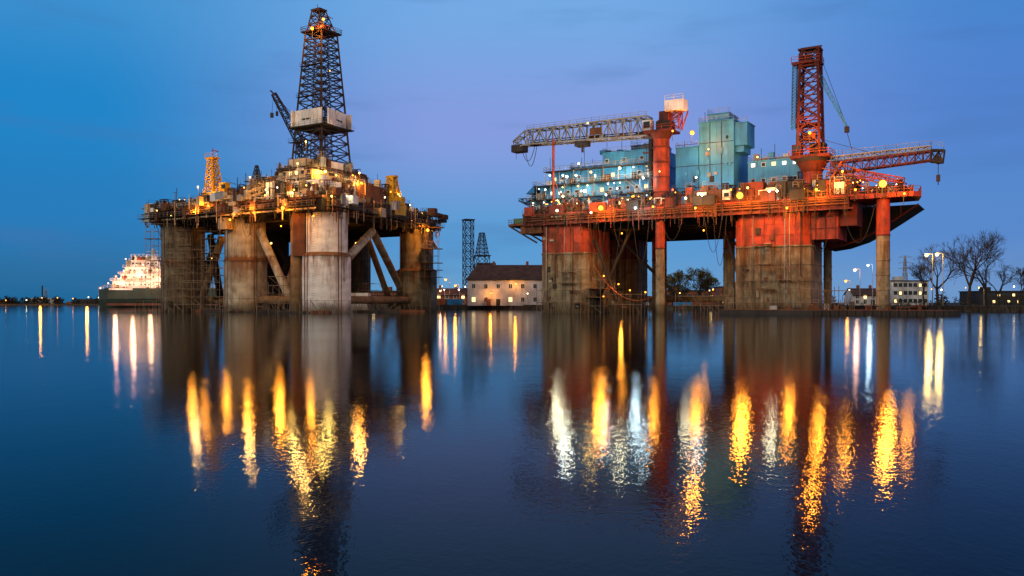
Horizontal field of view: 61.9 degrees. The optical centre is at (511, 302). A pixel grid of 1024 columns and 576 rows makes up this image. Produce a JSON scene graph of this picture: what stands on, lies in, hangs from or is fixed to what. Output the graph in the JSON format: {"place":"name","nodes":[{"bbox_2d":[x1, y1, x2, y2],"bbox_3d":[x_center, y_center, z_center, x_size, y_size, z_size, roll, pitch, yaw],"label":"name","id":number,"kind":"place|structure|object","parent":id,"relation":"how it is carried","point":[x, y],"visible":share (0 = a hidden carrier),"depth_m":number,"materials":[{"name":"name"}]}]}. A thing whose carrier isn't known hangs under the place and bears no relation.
{"place":"outdoors","nodes":[
{"label":"outdoors","id":0,"kind":"place"},
{"bbox_2d":[0,305,1023,575],"bbox_3d":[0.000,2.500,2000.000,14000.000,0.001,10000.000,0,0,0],"label":"water","id":1,"kind":"structure","parent":0,"point":[142,441],"depth_m":15.14,"materials":[{"name":"blue liquid"}]},
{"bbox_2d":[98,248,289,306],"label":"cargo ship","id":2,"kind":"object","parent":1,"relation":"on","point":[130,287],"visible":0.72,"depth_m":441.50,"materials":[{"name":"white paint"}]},
{"bbox_2d":[137,4,447,312],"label":"oil rig","id":3,"kind":"object","parent":1,"relation":"in","point":[328,219],"visible":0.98,"depth_m":229.39,"materials":[{"name":"metal"}]},
{"bbox_2d":[508,45,945,313],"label":"oil rig","id":4,"kind":"object","parent":1,"relation":"in","point":[780,220],"visible":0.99,"depth_m":194.76,"materials":[{"name":"red metal"}]},
{"bbox_2d":[719,300,960,315],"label":"work barge","id":5,"kind":"object","parent":1,"relation":"on","point":[815,310],"visible":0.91,"depth_m":170.15,"materials":[{"name":"metal"}]},
{"bbox_2d":[0,0,1023,302],"label":"sky","id":6,"kind":"structure","parent":0,"point":[109,108],"materials":[{"name":"blue"}]},
{"bbox_2d":[22,303,1022,305],"bbox_3d":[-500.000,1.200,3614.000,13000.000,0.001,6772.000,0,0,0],"label":"ground","id":7,"kind":"structure","parent":0,"point":[953,304],"depth_m":358.50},
{"bbox_2d":[0,295,98,303],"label":"distant treeline","id":8,"kind":"object","parent":7,"relation":"on","point":[59,300],"visible":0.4,"depth_m":846.15,"materials":[{"name":"black plant"}]},
{"bbox_2d":[0,286,98,303],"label":"distant industrial skyline","id":9,"kind":"structure","parent":7,"relation":"on","point":[83,301],"depth_m":873.00,"materials":[{"name":"black brick"}]},
{"bbox_2d":[371,287,395,304],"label":"workshop","id":10,"kind":"structure","parent":7,"relation":"on","point":[376,293],"depth_m":372.00,"materials":[{"name":"grey brick"}]},
{"bbox_2d":[437,299,444,304],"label":"shipping container","id":11,"kind":"object","parent":7,"relation":"on","point":[442,301],"visible":0.3,"depth_m":343.80,"materials":[{"name":"red metal"}]},
{"bbox_2d":[437,285,467,304],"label":"workshop hall","id":12,"kind":"structure","parent":7,"relation":"on","point":[454,293],"depth_m":380.85,"materials":[{"name":"beige brick"}]},
{"bbox_2d":[437,296,464,304],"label":"windows and doors","id":13,"kind":"structure","parent":12,"relation":"in","point":[446,297],"depth_m":379.90,"materials":[{"name":"white paint"}]},
{"bbox_2d":[447,299,462,304],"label":"shipping container","id":14,"kind":"object","parent":7,"relation":"on","point":[454,301],"visible":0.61,"depth_m":342.80,"materials":[{"name":"metal"}]},
{"bbox_2d":[461,219,474,287],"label":"jackup leg","id":15,"kind":"object","parent":7,"relation":"on","point":[465,243],"visible":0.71,"depth_m":420.12,"materials":[{"name":"metal"}]},
{"bbox_2d":[473,232,495,267],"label":"drilling tower","id":16,"kind":"structure","parent":7,"relation":"on","point":[485,255],"depth_m":398.92,"materials":[{"name":"metal"}]},
{"bbox_2d":[466,261,541,305],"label":"quayside warehouse","id":17,"kind":"structure","parent":7,"relation":"on","point":[493,284],"depth_m":330.00,"materials":[{"name":"paint"}]},
{"bbox_2d":[472,284,536,305],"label":"windows and doors","id":18,"kind":"structure","parent":17,"relation":"in","point":[510,286],"depth_m":329.90,"materials":[{"name":"white paint"}]},
{"bbox_2d":[5,286,1014,303],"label":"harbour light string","id":19,"kind":"object","parent":7,"relation":"on","point":[444,289],"visible":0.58,"depth_m":825.76,"materials":[{"name":"yellow glass"}]},
{"bbox_2d":[0,304,1023,311],"bbox_3d":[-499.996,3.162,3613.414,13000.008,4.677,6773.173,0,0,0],"label":"quay wall","id":20,"kind":"structure","parent":7,"relation":"on","point":[973,308],"depth_m":255.03,"materials":[{"name":"concrete"}]},
{"bbox_2d":[667,274,691,304],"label":"willow tree","id":21,"kind":"object","parent":7,"relation":"on","point":[680,289],"visible":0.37,"depth_m":341.31,"materials":[{"name":"green plant"}]},
{"bbox_2d":[673,302,691,305],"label":"shipping container","id":22,"kind":"object","parent":7,"relation":"on","point":[681,303],"visible":0.3,"depth_m":298.80,"materials":[{"name":"metal"}]},
{"bbox_2d":[667,267,699,295],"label":"willow tree","id":23,"kind":"object","parent":7,"relation":"on","point":[678,276],"visible":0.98,"depth_m":328.06,"materials":[{"name":"green plant"}]},
{"bbox_2d":[689,268,715,304],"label":"willow tree","id":24,"kind":"object","parent":7,"relation":"on","point":[703,274],"visible":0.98,"depth_m":335.48,"materials":[{"name":"green plant"}]},
{"bbox_2d":[694,276,720,304],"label":"willow tree","id":25,"kind":"object","parent":7,"relation":"on","point":[715,284],"visible":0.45,"depth_m":344.65,"materials":[{"name":"green plant"}]},
{"bbox_2d":[446,299,1023,305],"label":"shrub bank","id":26,"kind":"object","parent":7,"relation":"on","point":[938,303],"visible":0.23,"depth_m":272.12,"materials":[{"name":"green plant"}]},
{"bbox_2d":[866,264,872,304],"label":"street lamp","id":27,"kind":"object","parent":7,"relation":"on","point":[872,281],"visible":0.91,"depth_m":329.91,"materials":[{"name":"white metal"}]},
{"bbox_2d":[823,292,959,304],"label":"distant treeline","id":28,"kind":"object","parent":7,"relation":"on","point":[946,298],"visible":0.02,"depth_m":511.41,"materials":[{"name":"green plant"}]},
{"bbox_2d":[898,255,911,279],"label":"power pylon","id":29,"kind":"object","parent":7,"relation":"on","point":[904,267],"visible":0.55,"depth_m":899.79,"materials":[{"name":"grey metal"}]},
{"bbox_2d":[908,263,934,304],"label":"bare tree","id":30,"kind":"object","parent":7,"relation":"on","point":[919,276],"visible":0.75,"depth_m":299.52,"materials":[{"name":"brown plant"}]},
{"bbox_2d":[924,254,932,305],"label":"street lamp","id":31,"kind":"object","parent":7,"relation":"on","point":[926,255],"visible":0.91,"depth_m":261.89,"materials":[{"name":"grey metal"}]},
{"bbox_2d":[935,253,942,305],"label":"street lamp","id":32,"kind":"object","parent":7,"relation":"on","point":[936,254],"visible":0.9,"depth_m":261.98,"materials":[{"name":"grey metal"}]},
{"bbox_2d":[908,243,974,305],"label":"bare tree","id":33,"kind":"object","parent":7,"relation":"on","point":[925,259],"visible":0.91,"depth_m":266.79,"materials":[{"name":"brown plant"}]},
{"bbox_2d":[897,297,1022,305],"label":"hedge","id":34,"kind":"object","parent":7,"relation":"on","point":[1021,300],"visible":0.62,"depth_m":330.19,"materials":[{"name":"green plant"}]},
{"bbox_2d":[931,227,1007,305],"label":"bare tree","id":35,"kind":"object","parent":7,"relation":"on","point":[987,246],"visible":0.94,"depth_m":259.95,"materials":[{"name":"brown plant"}]},
{"bbox_2d":[943,241,1004,305],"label":"bare tree","id":36,"kind":"object","parent":7,"relation":"on","point":[984,284],"visible":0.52,"depth_m":289.09,"materials":[{"name":"brown plant"}]},
{"bbox_2d":[975,264,1023,305],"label":"bare tree","id":37,"kind":"object","parent":7,"relation":"on","point":[1004,276],"visible":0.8,"depth_m":299.87,"materials":[{"name":"brown plant"}]},
{"bbox_2d":[1012,267,1023,305],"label":"bare tree","id":38,"kind":"object","parent":7,"relation":"on","point":[1021,284],"visible":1,"depth_m":261.99,"materials":[{"name":"brown plant"}]},
{"bbox_2d":[667,286,715,304],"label":"shed","id":39,"kind":"structure","parent":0,"point":[692,293],"depth_m":370.00,"materials":[{"name":"orange brick"}]},
{"bbox_2d":[667,294,713,295],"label":"windows","id":40,"kind":"structure","parent":39,"relation":"in","point":[667,294],"depth_m":369.92,"materials":[{"name":"black glass"}]},
{"bbox_2d":[713,282,735,304],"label":"shed","id":41,"kind":"structure","parent":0,"point":[719,291],"depth_m":390.68,"materials":[{"name":"orange brick"}]},
{"bbox_2d":[845,291,875,304],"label":"walls","id":42,"kind":"structure","parent":0,"point":[847,297],"depth_m":380.00,"materials":[{"name":"paint"}]},
{"bbox_2d":[843,285,875,295],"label":"roof","id":43,"kind":"structure","parent":42,"relation":"on","point":[857,291],"depth_m":382.28,"materials":[{"name":"brown tile"}]},
{"bbox_2d":[855,296,874,304],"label":"windows and doors","id":44,"kind":"structure","parent":42,"relation":"attached to","point":[857,301],"depth_m":379.90,"materials":[{"name":"white paint"}]},
{"bbox_2d":[890,276,929,304],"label":"office building","id":45,"kind":"structure","parent":0,"point":[904,289],"depth_m":420.00,"materials":[{"name":"paint"}]},
{"bbox_2d":[892,283,927,302],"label":"windows","id":46,"kind":"structure","parent":45,"relation":"in","point":[893,284],"depth_m":419.89,"materials":[{"name":"black glass"}]},
{"bbox_2d":[958,287,1023,304],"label":"factory hall","id":47,"kind":"structure","parent":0,"point":[978,296],"depth_m":430.00,"materials":[{"name":"metal"}]},
{"bbox_2d":[981,293,1023,302],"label":"windows","id":48,"kind":"structure","parent":47,"relation":"in","point":[982,294],"depth_m":429.85,"materials":[{"name":"black glass"}]}
]}

